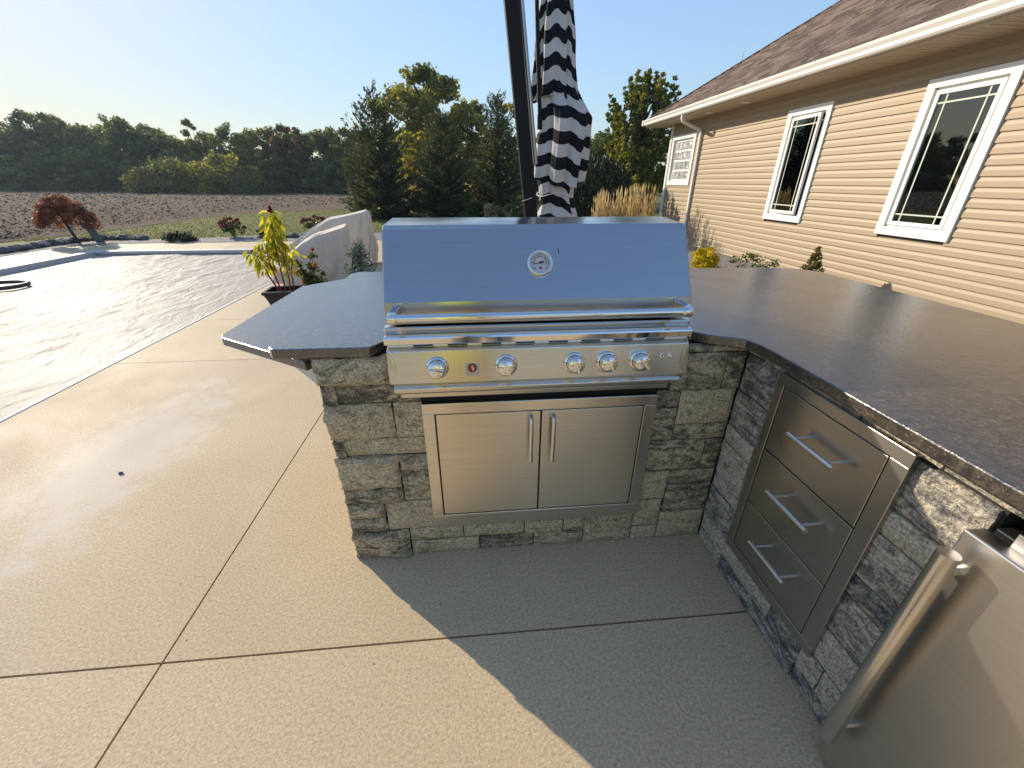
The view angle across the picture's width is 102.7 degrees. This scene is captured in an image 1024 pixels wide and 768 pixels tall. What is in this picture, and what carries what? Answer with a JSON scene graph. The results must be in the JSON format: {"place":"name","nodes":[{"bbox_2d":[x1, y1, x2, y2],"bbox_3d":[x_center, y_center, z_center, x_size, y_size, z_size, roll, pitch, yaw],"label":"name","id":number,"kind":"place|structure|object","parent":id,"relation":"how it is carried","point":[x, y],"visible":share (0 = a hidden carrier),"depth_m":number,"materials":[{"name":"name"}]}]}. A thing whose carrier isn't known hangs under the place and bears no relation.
{"place":"outdoors","nodes":[
{"label":"outdoors","id":0,"kind":"place"},
{"bbox_2d":[82,222,103,241],"bbox_3d":[-10.645,-3.848,10.409,0.325,0.516,0.165,-2,26,-5],"label":"stump","id":1,"kind":"object","parent":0,"point":[94,234],"visible":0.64,"depth_m":10.39,"materials":[{"name":"grey stone"}]},
{"bbox_2d":[0,190,539,242],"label":"field","id":2,"kind":"structure","parent":0,"point":[333,204],"depth_m":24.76,"materials":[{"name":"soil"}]},
{"bbox_2d":[0,159,37,190],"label":"woodland tree","id":3,"kind":"object","parent":2,"relation":"on","point":[10,179],"visible":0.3,"depth_m":61.25,"materials":[{"name":"green plant"}]},
{"bbox_2d":[0,121,41,190],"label":"woodland tree","id":4,"kind":"object","parent":2,"relation":"on","point":[4,147],"visible":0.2,"depth_m":60.69,"materials":[{"name":"green plant"}]},
{"bbox_2d":[0,153,45,190],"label":"woodland tree","id":5,"kind":"object","parent":2,"relation":"on","point":[6,171],"visible":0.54,"depth_m":60.06,"materials":[{"name":"green plant"}]},
{"bbox_2d":[4,108,49,190],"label":"woodland tree","id":6,"kind":"object","parent":2,"relation":"on","point":[17,142],"visible":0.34,"depth_m":59.82,"materials":[{"name":"green plant"}]},
{"bbox_2d":[31,150,74,190],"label":"woodland tree","id":7,"kind":"object","parent":2,"relation":"on","point":[42,164],"visible":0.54,"depth_m":58.56,"materials":[{"name":"green plant"}]},
{"bbox_2d":[35,117,106,190],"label":"woodland tree","id":8,"kind":"object","parent":2,"relation":"on","point":[54,125],"visible":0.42,"depth_m":58.27,"materials":[{"name":"green plant"}]},
{"bbox_2d":[56,124,114,191],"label":"woodland tree","id":9,"kind":"object","parent":2,"relation":"on","point":[73,131],"visible":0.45,"depth_m":58.33,"materials":[{"name":"green plant"}]},
{"bbox_2d":[85,113,129,190],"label":"woodland tree","id":10,"kind":"object","parent":2,"relation":"on","point":[101,146],"visible":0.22,"depth_m":57.54,"materials":[{"name":"green plant"}]},
{"bbox_2d":[88,151,129,191],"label":"woodland tree","id":11,"kind":"object","parent":2,"relation":"on","point":[111,179],"visible":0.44,"depth_m":57.01,"materials":[{"name":"green plant"}]},
{"bbox_2d":[101,115,148,185],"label":"woodland tree","id":12,"kind":"object","parent":2,"relation":"on","point":[113,137],"visible":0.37,"depth_m":56.23,"materials":[{"name":"green plant"}]},
{"bbox_2d":[103,152,148,191],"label":"woodland tree","id":13,"kind":"object","parent":2,"relation":"on","point":[120,165],"visible":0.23,"depth_m":56.21,"materials":[{"name":"green plant"}]},
{"bbox_2d":[118,159,153,191],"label":"woodland tree","id":14,"kind":"object","parent":2,"relation":"on","point":[128,165],"visible":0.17,"depth_m":55.52,"materials":[{"name":"green plant"}]},
{"bbox_2d":[111,125,165,184],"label":"woodland tree","id":15,"kind":"object","parent":2,"relation":"on","point":[123,134],"visible":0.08,"depth_m":56.86,"materials":[{"name":"green plant"}]},
{"bbox_2d":[125,129,166,166],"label":"woodland tree","id":16,"kind":"object","parent":2,"relation":"on","point":[136,147],"visible":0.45,"depth_m":55.89,"materials":[{"name":"green plant"}]},
{"bbox_2d":[118,166,176,193],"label":"field edge bush","id":17,"kind":"object","parent":2,"relation":"on","point":[132,182],"visible":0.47,"depth_m":50.08,"materials":[{"name":"green plant"}]},
{"bbox_2d":[136,155,196,193],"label":"field edge bush","id":18,"kind":"object","parent":2,"relation":"on","point":[171,171],"visible":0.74,"depth_m":49.75,"materials":[{"name":"green plant"}]},
{"bbox_2d":[150,130,188,162],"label":"woodland tree","id":19,"kind":"object","parent":2,"relation":"on","point":[162,135],"visible":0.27,"depth_m":56.03,"materials":[{"name":"green plant"}]},
{"bbox_2d":[158,137,202,162],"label":"woodland tree","id":20,"kind":"object","parent":2,"relation":"on","point":[174,141],"visible":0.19,"depth_m":55.19,"materials":[{"name":"green plant"}]},
{"bbox_2d":[180,118,204,155],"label":"woodland tree","id":21,"kind":"object","parent":2,"relation":"on","point":[187,123],"visible":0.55,"depth_m":55.35,"materials":[{"name":"green plant"}]},
{"bbox_2d":[179,130,228,175],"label":"woodland tree","id":22,"kind":"object","parent":2,"relation":"on","point":[203,137],"visible":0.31,"depth_m":54.58,"materials":[{"name":"green plant"}]},
{"bbox_2d":[176,160,232,193],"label":"field edge bush","id":23,"kind":"object","parent":2,"relation":"on","point":[188,168],"visible":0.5,"depth_m":49.32,"materials":[{"name":"green plant"}]},
{"bbox_2d":[195,151,250,193],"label":"field edge bush","id":24,"kind":"object","parent":2,"relation":"on","point":[208,169],"visible":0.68,"depth_m":47.88,"materials":[{"name":"green plant"}]},
{"bbox_2d":[209,121,256,191],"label":"woodland tree","id":25,"kind":"object","parent":2,"relation":"on","point":[222,133],"visible":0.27,"depth_m":53.33,"materials":[{"name":"green plant"}]},
{"bbox_2d":[223,156,245,170],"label":"woodland tree","id":26,"kind":"object","parent":2,"relation":"on","point":[240,161],"visible":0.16,"depth_m":52.59,"materials":[{"name":"green plant"}]},
{"bbox_2d":[228,130,257,166],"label":"woodland tree","id":27,"kind":"object","parent":2,"relation":"on","point":[241,136],"visible":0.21,"depth_m":53.27,"materials":[{"name":"green plant"}]},
{"bbox_2d":[218,164,276,194],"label":"field edge bush","id":28,"kind":"object","parent":2,"relation":"on","point":[247,177],"visible":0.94,"depth_m":47.73,"materials":[{"name":"green plant"}]},
{"bbox_2d":[242,127,290,175],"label":"woodland tree","id":29,"kind":"object","parent":2,"relation":"on","point":[260,155],"visible":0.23,"depth_m":52.88,"materials":[{"name":"green plant"}]},
{"bbox_2d":[255,160,294,192],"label":"woodland tree","id":30,"kind":"object","parent":2,"relation":"on","point":[262,163],"visible":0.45,"depth_m":51.94,"materials":[{"name":"green plant"}]},
{"bbox_2d":[257,123,296,189],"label":"woodland tree","id":31,"kind":"object","parent":2,"relation":"on","point":[268,132],"visible":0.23,"depth_m":51.94,"materials":[{"name":"green plant"}]},
{"bbox_2d":[269,125,309,192],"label":"tree","id":32,"kind":"object","parent":2,"relation":"on","point":[284,143],"visible":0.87,"depth_m":50.33,"materials":[{"name":"green plant"}]},
{"bbox_2d":[291,130,325,192],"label":"woodland tree","id":33,"kind":"object","parent":2,"relation":"on","point":[305,137],"visible":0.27,"depth_m":51.52,"materials":[{"name":"green plant"}]},
{"bbox_2d":[298,160,337,193],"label":"woodland tree","id":34,"kind":"object","parent":2,"relation":"on","point":[309,182],"visible":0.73,"depth_m":50.46,"materials":[{"name":"green plant"}]},
{"bbox_2d":[305,125,344,192],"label":"woodland tree","id":35,"kind":"object","parent":2,"relation":"on","point":[325,148],"visible":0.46,"depth_m":50.56,"materials":[{"name":"green plant"}]},
{"bbox_2d":[315,159,354,193],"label":"woodland tree","id":36,"kind":"object","parent":2,"relation":"on","point":[331,168],"visible":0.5,"depth_m":49.35,"materials":[{"name":"green plant"}]},
{"bbox_2d":[319,127,355,185],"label":"woodland tree","id":37,"kind":"object","parent":2,"relation":"on","point":[340,132],"visible":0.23,"depth_m":49.87,"materials":[{"name":"green plant"}]},
{"bbox_2d":[332,158,358,192],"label":"woodland tree","id":38,"kind":"object","parent":2,"relation":"on","point":[340,184],"visible":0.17,"depth_m":48.89,"materials":[{"name":"green plant"}]},
{"bbox_2d":[341,132,365,179],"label":"woodland tree","id":39,"kind":"object","parent":2,"relation":"on","point":[347,151],"visible":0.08,"depth_m":49.55,"materials":[{"name":"green plant"}]},
{"bbox_2d":[395,130,448,192],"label":"broadleaf tree","id":40,"kind":"object","parent":2,"relation":"on","point":[416,148],"visible":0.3,"depth_m":25.35,"materials":[{"name":"green plant"}]},
{"bbox_2d":[366,62,479,182],"bbox_3d":[-6.729,-19.470,32.253,8.612,9.283,9.317,-2,26,-5],"label":"broadleaf tree","id":41,"kind":"object","parent":2,"relation":"on","point":[421,103],"visible":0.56,"depth_m":29.69,"materials":[{"name":"green plant"}]},
{"bbox_2d":[443,97,487,183],"bbox_3d":[-3.753,-19.587,34.398,5.610,7.592,4.660,-15,30,-28],"label":"broadleaf tree","id":42,"kind":"object","parent":2,"relation":"on","point":[478,107],"visible":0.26,"depth_m":33.22,"materials":[{"name":"green plant"}]},
{"bbox_2d":[484,102,518,187],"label":"broadleaf tree","id":43,"kind":"object","parent":2,"relation":"on","point":[510,107],"visible":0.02,"depth_m":30.00,"materials":[{"name":"green plant"}]},
{"bbox_2d":[491,137,538,199],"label":"broadleaf tree","id":44,"kind":"object","parent":2,"relation":"on","point":[536,182],"visible":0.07,"depth_m":29.30,"materials":[{"name":"green plant"}]},
{"bbox_2d":[590,130,622,164],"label":"woodland tree","id":45,"kind":"object","parent":2,"relation":"on","point":[601,133],"visible":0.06,"depth_m":46.78,"materials":[{"name":"green plant"}]},
{"bbox_2d":[0,190,661,256],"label":"lawn","id":46,"kind":"structure","parent":0,"point":[657,211],"depth_m":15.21,"materials":[{"name":"green plant"}]},
{"bbox_2d":[19,110,74,180],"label":"woodland tree","id":47,"kind":"object","parent":46,"relation":"on","point":[42,116],"visible":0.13,"depth_m":58.86,"materials":[{"name":"green plant"}]},
{"bbox_2d":[127,123,165,156],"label":"woodland tree","id":48,"kind":"object","parent":46,"relation":"on","point":[140,126],"visible":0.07,"depth_m":60.83,"materials":[{"name":"green plant"}]},
{"bbox_2d":[202,140,229,170],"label":"woodland tree","id":49,"kind":"object","parent":46,"relation":"on","point":[212,146],"visible":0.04,"depth_m":59.55,"materials":[{"name":"green plant"}]},
{"bbox_2d":[246,136,288,160],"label":"woodland tree","id":50,"kind":"object","parent":46,"relation":"on","point":[255,150],"visible":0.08,"depth_m":56.45,"materials":[{"name":"green plant"}]},
{"bbox_2d":[332,137,351,156],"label":"woodland tree","id":51,"kind":"object","parent":46,"relation":"on","point":[340,147],"visible":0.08,"depth_m":52.62,"materials":[{"name":"green plant"}]},
{"bbox_2d":[343,127,405,213],"bbox_3d":[-6.274,-9.485,18.636,3.262,3.748,3.137,-2,26,-5],"label":"spruce tree","id":52,"kind":"object","parent":46,"relation":"on","point":[359,169],"visible":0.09,"depth_m":18.08,"materials":[{"name":"green plant"}]},
{"bbox_2d":[337,78,436,219],"bbox_3d":[-5.582,-9.454,17.035,3.584,5.143,5.088,-22,34,-37],"label":"spruce tree","id":53,"kind":"object","parent":46,"relation":"on","point":[380,193],"visible":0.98,"depth_m":16.48,"materials":[{"name":"green plant"}]},
{"bbox_2d":[400,108,484,217],"bbox_3d":[-3.180,-9.175,17.446,3.610,4.398,4.802,-10,28,-19],"label":"spruce tree","id":54,"kind":"object","parent":46,"relation":"on","point":[446,201],"visible":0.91,"depth_m":16.93,"materials":[{"name":"green plant"}]},
{"bbox_2d":[459,203,477,216],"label":"shrub","id":55,"kind":"object","parent":46,"relation":"on","point":[467,214],"visible":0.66,"depth_m":16.62,"materials":[{"name":"green plant"}]},
{"bbox_2d":[483,203,499,216],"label":"shrub","id":56,"kind":"object","parent":46,"relation":"on","point":[489,209],"visible":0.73,"depth_m":16.15,"materials":[{"name":"green plant"}]},
{"bbox_2d":[461,89,523,216],"bbox_3d":[-0.527,-9.757,17.844,3.802,5.189,4.704,-2,26,-5],"label":"spruce tree","id":57,"kind":"object","parent":46,"relation":"on","point":[490,185],"visible":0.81,"depth_m":17.52,"materials":[{"name":"green plant"}]},
{"bbox_2d":[491,204,511,216],"bbox_3d":[-0.411,-6.775,16.316,1.121,0.731,0.854,-2,26,-5],"label":"shrub","id":58,"kind":"object","parent":46,"relation":"on","point":[502,212],"visible":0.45,"depth_m":16.21,"materials":[{"name":"green plant"}]},
{"bbox_2d":[504,196,523,216],"bbox_3d":[0.149,-6.060,14.425,0.727,1.042,0.918,7,27,13],"label":"shrub","id":59,"kind":"object","parent":46,"relation":"on","point":[512,208],"visible":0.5,"depth_m":14.19,"materials":[{"name":"green plant"}]},
{"bbox_2d":[586,135,621,196],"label":"broadleaf tree","id":60,"kind":"object","parent":46,"relation":"on","point":[596,145],"visible":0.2,"depth_m":29.16,"materials":[{"name":"green plant"}]},
{"bbox_2d":[602,67,681,203],"bbox_3d":[6.888,-12.452,21.218,4.773,6.529,4.589,-2,26,-5],"label":"maple tree","id":61,"kind":"object","parent":46,"relation":"on","point":[642,152],"visible":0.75,"depth_m":20.49,"materials":[{"name":"green plant"}]},
{"bbox_2d":[0,233,763,267],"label":"gravel bed","id":62,"kind":"object","parent":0,"point":[724,262],"visible":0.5,"depth_m":10.22,"materials":[{"name":"grey gravel"}]},
{"bbox_2d":[0,246,13,253],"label":"edging rock","id":63,"kind":"object","parent":62,"relation":"on","point":[7,249],"visible":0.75,"depth_m":8.84,"materials":[{"name":"grey stone"}]},
{"bbox_2d":[11,244,26,250],"bbox_3d":[-11.044,-2.998,9.116,0.274,0.209,0.347,21,33,35],"label":"edging rock","id":64,"kind":"object","parent":62,"relation":"on","point":[20,247],"visible":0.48,"depth_m":9.09,"materials":[{"name":"grey stone"}]},
{"bbox_2d":[25,242,41,247],"bbox_3d":[-11.123,-3.192,9.506,0.336,0.188,0.280,-2,26,-4],"label":"edging rock","id":65,"kind":"object","parent":62,"relation":"on","point":[36,244],"visible":0.53,"depth_m":9.47,"materials":[{"name":"grey stone"}]},
{"bbox_2d":[51,239,65,244],"bbox_3d":[-11.105,-3.432,9.984,0.358,0.191,0.236,-18,32,-33],"label":"edging rock","id":66,"kind":"object","parent":62,"relation":"on","point":[58,242],"visible":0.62,"depth_m":9.95,"materials":[{"name":"grey stone"}]},
{"bbox_2d":[29,193,102,242],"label":"japanese maple","id":67,"kind":"object","parent":62,"relation":"on","point":[66,210],"visible":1,"depth_m":9.77,"materials":[{"name":"red plant"}]},
{"bbox_2d":[136,235,148,239],"bbox_3d":[-9.821,-3.871,10.882,0.246,0.174,0.338,-7,27,-14],"label":"edging rock","id":68,"kind":"object","parent":62,"relation":"on","point":[141,237],"visible":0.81,"depth_m":10.80,"materials":[{"name":"grey stone"}]},
{"bbox_2d":[161,230,198,241],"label":"juniper","id":69,"kind":"object","parent":62,"relation":"on","point":[178,236],"visible":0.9,"depth_m":10.51,"materials":[{"name":"green plant"}]},
{"bbox_2d":[218,216,246,236],"bbox_3d":[-7.742,-4.329,11.308,0.634,0.547,0.868,-22,34,-37],"label":"hydrangea","id":70,"kind":"object","parent":62,"relation":"on","point":[230,227],"visible":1,"depth_m":11.21,"materials":[{"name":"green"}]},
{"bbox_2d":[300,215,324,229],"bbox_3d":[-5.562,-4.526,11.682,0.825,0.574,0.639,10,28,20],"label":"hydrangea","id":71,"kind":"object","parent":62,"relation":"on","point":[308,225],"visible":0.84,"depth_m":11.60,"materials":[{"name":"green"}]},
{"bbox_2d":[573,153,632,216],"bbox_3d":[2.494,-5.820,12.587,2.434,2.364,2.418,19,32,34],"label":"weeping tree","id":72,"kind":"object","parent":62,"relation":"on","point":[594,184],"visible":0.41,"depth_m":11.97,"materials":[{"name":"green plant"}]},
{"bbox_2d":[689,246,720,267],"bbox_3d":[3.271,-2.027,6.882,0.555,0.536,0.618,-2,26,-5],"label":"golden shrub","id":73,"kind":"object","parent":62,"relation":"on","point":[707,257],"visible":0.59,"depth_m":6.78,"materials":[{"name":"yellow plant"}]},
{"bbox_2d":[729,252,780,267],"bbox_3d":[3.916,-1.891,6.639,0.704,0.446,0.696,-2,26,-5],"label":"rose shrub","id":74,"kind":"object","parent":62,"relation":"on","point":[753,256],"visible":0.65,"depth_m":6.64,"materials":[{"name":"green plant"}]},
{"bbox_2d":[800,246,824,272],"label":"dwarf conifer","id":75,"kind":"object","parent":62,"relation":"on","point":[814,263],"visible":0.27,"depth_m":5.71,"materials":[{"name":"green plant"}]},
{"bbox_2d":[0,240,828,767],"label":"patio","id":76,"kind":"structure","parent":0,"point":[198,582],"depth_m":1.48,"materials":[{"name":"beige concrete"}]},
{"bbox_2d":[0,248,283,422],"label":"pool coping","id":77,"kind":"object","parent":76,"relation":"on","point":[37,264],"visible":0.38,"depth_m":8.09,"materials":[{"name":"concrete"}]},
{"bbox_2d":[0,253,280,418],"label":"pool cover","id":78,"kind":"object","parent":77,"relation":"on","point":[64,324],"visible":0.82,"depth_m":5.34,"materials":[{"name":"plastic"}]},
{"bbox_2d":[0,280,30,290],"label":"ring","id":79,"kind":"object","parent":78,"relation":"on","point":[20,284],"visible":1,"depth_m":6.36,"materials":[{"name":"grey"}]},
{"bbox_2d":[261,285,303,304],"bbox_3d":[-2.687,-1.069,5.082,0.620,0.235,0.360,-5,27,-10],"label":"planter","id":80,"kind":"object","parent":76,"relation":"on","point":[271,294],"visible":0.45,"depth_m":4.89,"materials":[{"name":"black plastic"}]},
{"bbox_2d":[243,205,305,291],"bbox_3d":[-2.786,-1.558,4.799,0.698,0.990,0.369,-10,28,-19],"label":"amaranth plant","id":81,"kind":"object","parent":80,"relation":"on","point":[272,237],"visible":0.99,"depth_m":4.78,"materials":[{"name":"yellow plant"}]},
{"bbox_2d":[293,248,327,285],"bbox_3d":[-2.444,-1.375,4.954,0.395,0.525,0.203,-2,26,-5],"label":"zinnia plant","id":82,"kind":"object","parent":80,"relation":"on","point":[309,277],"visible":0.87,"depth_m":4.95,"materials":[{"name":"green plant"}]},
{"bbox_2d":[272,223,352,285],"bbox_3d":[-2.973,-1.923,6.122,1.157,0.846,0.771,-9,28,-17],"label":"covered chair","id":83,"kind":"object","parent":76,"relation":"on","point":[330,247],"visible":0.68,"depth_m":5.88,"materials":[{"name":"beige fabric"}]},
{"bbox_2d":[286,209,378,266],"bbox_3d":[-3.309,-2.643,7.454,1.654,0.954,0.868,-7,27,-14],"label":"covered chair","id":84,"kind":"object","parent":76,"relation":"on","point":[359,224],"visible":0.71,"depth_m":7.19,"materials":[{"name":"beige fabric"}]},
{"bbox_2d":[342,237,378,276],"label":"blue spruce","id":85,"kind":"object","parent":76,"relation":"on","point":[357,253],"visible":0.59,"depth_m":5.26,"materials":[{"name":"green plant"}]},
{"bbox_2d":[503,0,592,216],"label":"cantilever umbrella","id":86,"kind":"object","parent":76,"relation":"on","point":[556,151],"visible":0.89,"depth_m":2.60,"materials":[{"name":"fabric"}]},
{"bbox_2d":[221,267,1023,724],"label":"grill island","id":87,"kind":"structure","parent":76,"relation":"on","point":[939,385],"depth_m":1.44,"materials":[{"name":"grey stone"}]},
{"bbox_2d":[382,216,693,397],"bbox_3d":[0.072,-0.322,1.523,0.989,0.545,0.688,-2,26,-5],"label":"gas grill","id":88,"kind":"object","parent":87,"relation":"in","point":[491,305],"visible":1,"depth_m":1.30,"materials":[{"name":"metal"}]},
{"bbox_2d":[421,388,657,526],"bbox_3d":[0.098,0.231,1.641,0.845,0.630,0.294,-2,26,-5],"label":"door cabinet","id":89,"kind":"object","parent":87,"relation":"attached to","point":[503,458],"depth_m":1.53,"materials":[{"name":"metal"}]},
{"bbox_2d":[436,410,540,513],"bbox_3d":[-0.081,0.308,1.533,0.369,0.455,0.066,-2,26,-5],"label":"door","id":90,"kind":"structure","parent":89,"relation":"in","point":[489,461],"depth_m":1.53,"materials":[{"name":"metal"}]},
{"bbox_2d":[537,405,642,507],"bbox_3d":[0.292,0.294,1.564,0.371,0.455,0.066,-2,26,-5],"label":"door","id":91,"kind":"structure","parent":89,"relation":"in","point":[587,455],"depth_m":1.56,"materials":[{"name":"metal"}]},
{"bbox_2d":[726,372,926,657],"bbox_3d":[1.060,0.376,1.254,0.512,0.727,0.435,-2,26,-5],"label":"drawer unit","id":92,"kind":"object","parent":87,"relation":"in","point":[827,480],"visible":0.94,"depth_m":1.17,"materials":[{"name":"metal"}]},
{"bbox_2d":[818,527,1023,767],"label":"refrigerator","id":93,"kind":"object","parent":76,"relation":"on","point":[937,680],"visible":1,"depth_m":0.79,"materials":[{"name":"metal"}]},
{"bbox_2d":[0,0,838,170],"label":"sky","id":94,"kind":"structure","parent":0,"point":[303,64],"materials":[{"name":"blue"}]},
{"bbox_2d":[591,190,608,216],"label":"ornamental grass","id":95,"kind":"object","parent":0,"point":[598,207],"depth_m":10.18,"materials":[{"name":"beige plant"}]},
{"bbox_2d":[598,190,613,216],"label":"ornamental grass","id":96,"kind":"object","parent":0,"point":[609,210],"depth_m":10.56,"materials":[{"name":"beige plant"}]},
{"bbox_2d":[612,186,630,216],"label":"ornamental grass","id":97,"kind":"object","parent":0,"point":[616,210],"depth_m":10.03,"materials":[{"name":"beige plant"}]},
{"bbox_2d":[624,184,641,216],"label":"ornamental grass","id":98,"kind":"object","parent":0,"point":[628,210],"depth_m":10.80,"materials":[{"name":"beige plant"}]},
{"bbox_2d":[628,183,645,216],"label":"ornamental grass","id":99,"kind":"object","parent":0,"point":[635,209],"depth_m":10.15,"materials":[{"name":"beige plant"}]},
{"bbox_2d":[641,184,658,216],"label":"ornamental grass","id":100,"kind":"object","parent":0,"point":[645,209],"depth_m":10.36,"materials":[{"name":"beige plant"}]},
{"bbox_2d":[642,0,1023,323],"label":"house","id":101,"kind":"structure","parent":0,"point":[879,143],"depth_m":5.42,"materials":[{"name":"beige plastic"}]},
{"bbox_2d":[666,132,697,184],"bbox_3d":[4.363,-5.728,10.490,0.118,1.145,1.268,-2,26,-5],"label":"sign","id":102,"kind":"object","parent":101,"relation":"in","point":[683,146],"depth_m":10.47,"materials":[{"name":"white plastic"}]},
{"bbox_2d":[762,101,835,222],"bbox_3d":[4.751,-3.623,6.820,0.225,1.682,0.958,-2,26,-5],"label":"window","id":103,"kind":"structure","parent":101,"relation":"in","point":[803,124],"depth_m":6.75,"materials":[{"name":"white plastic"}]},
{"bbox_2d":[874,59,1023,242],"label":"window","id":104,"kind":"structure","parent":101,"relation":"in","point":[960,116],"depth_m":4.65,"materials":[{"name":"white plastic"}]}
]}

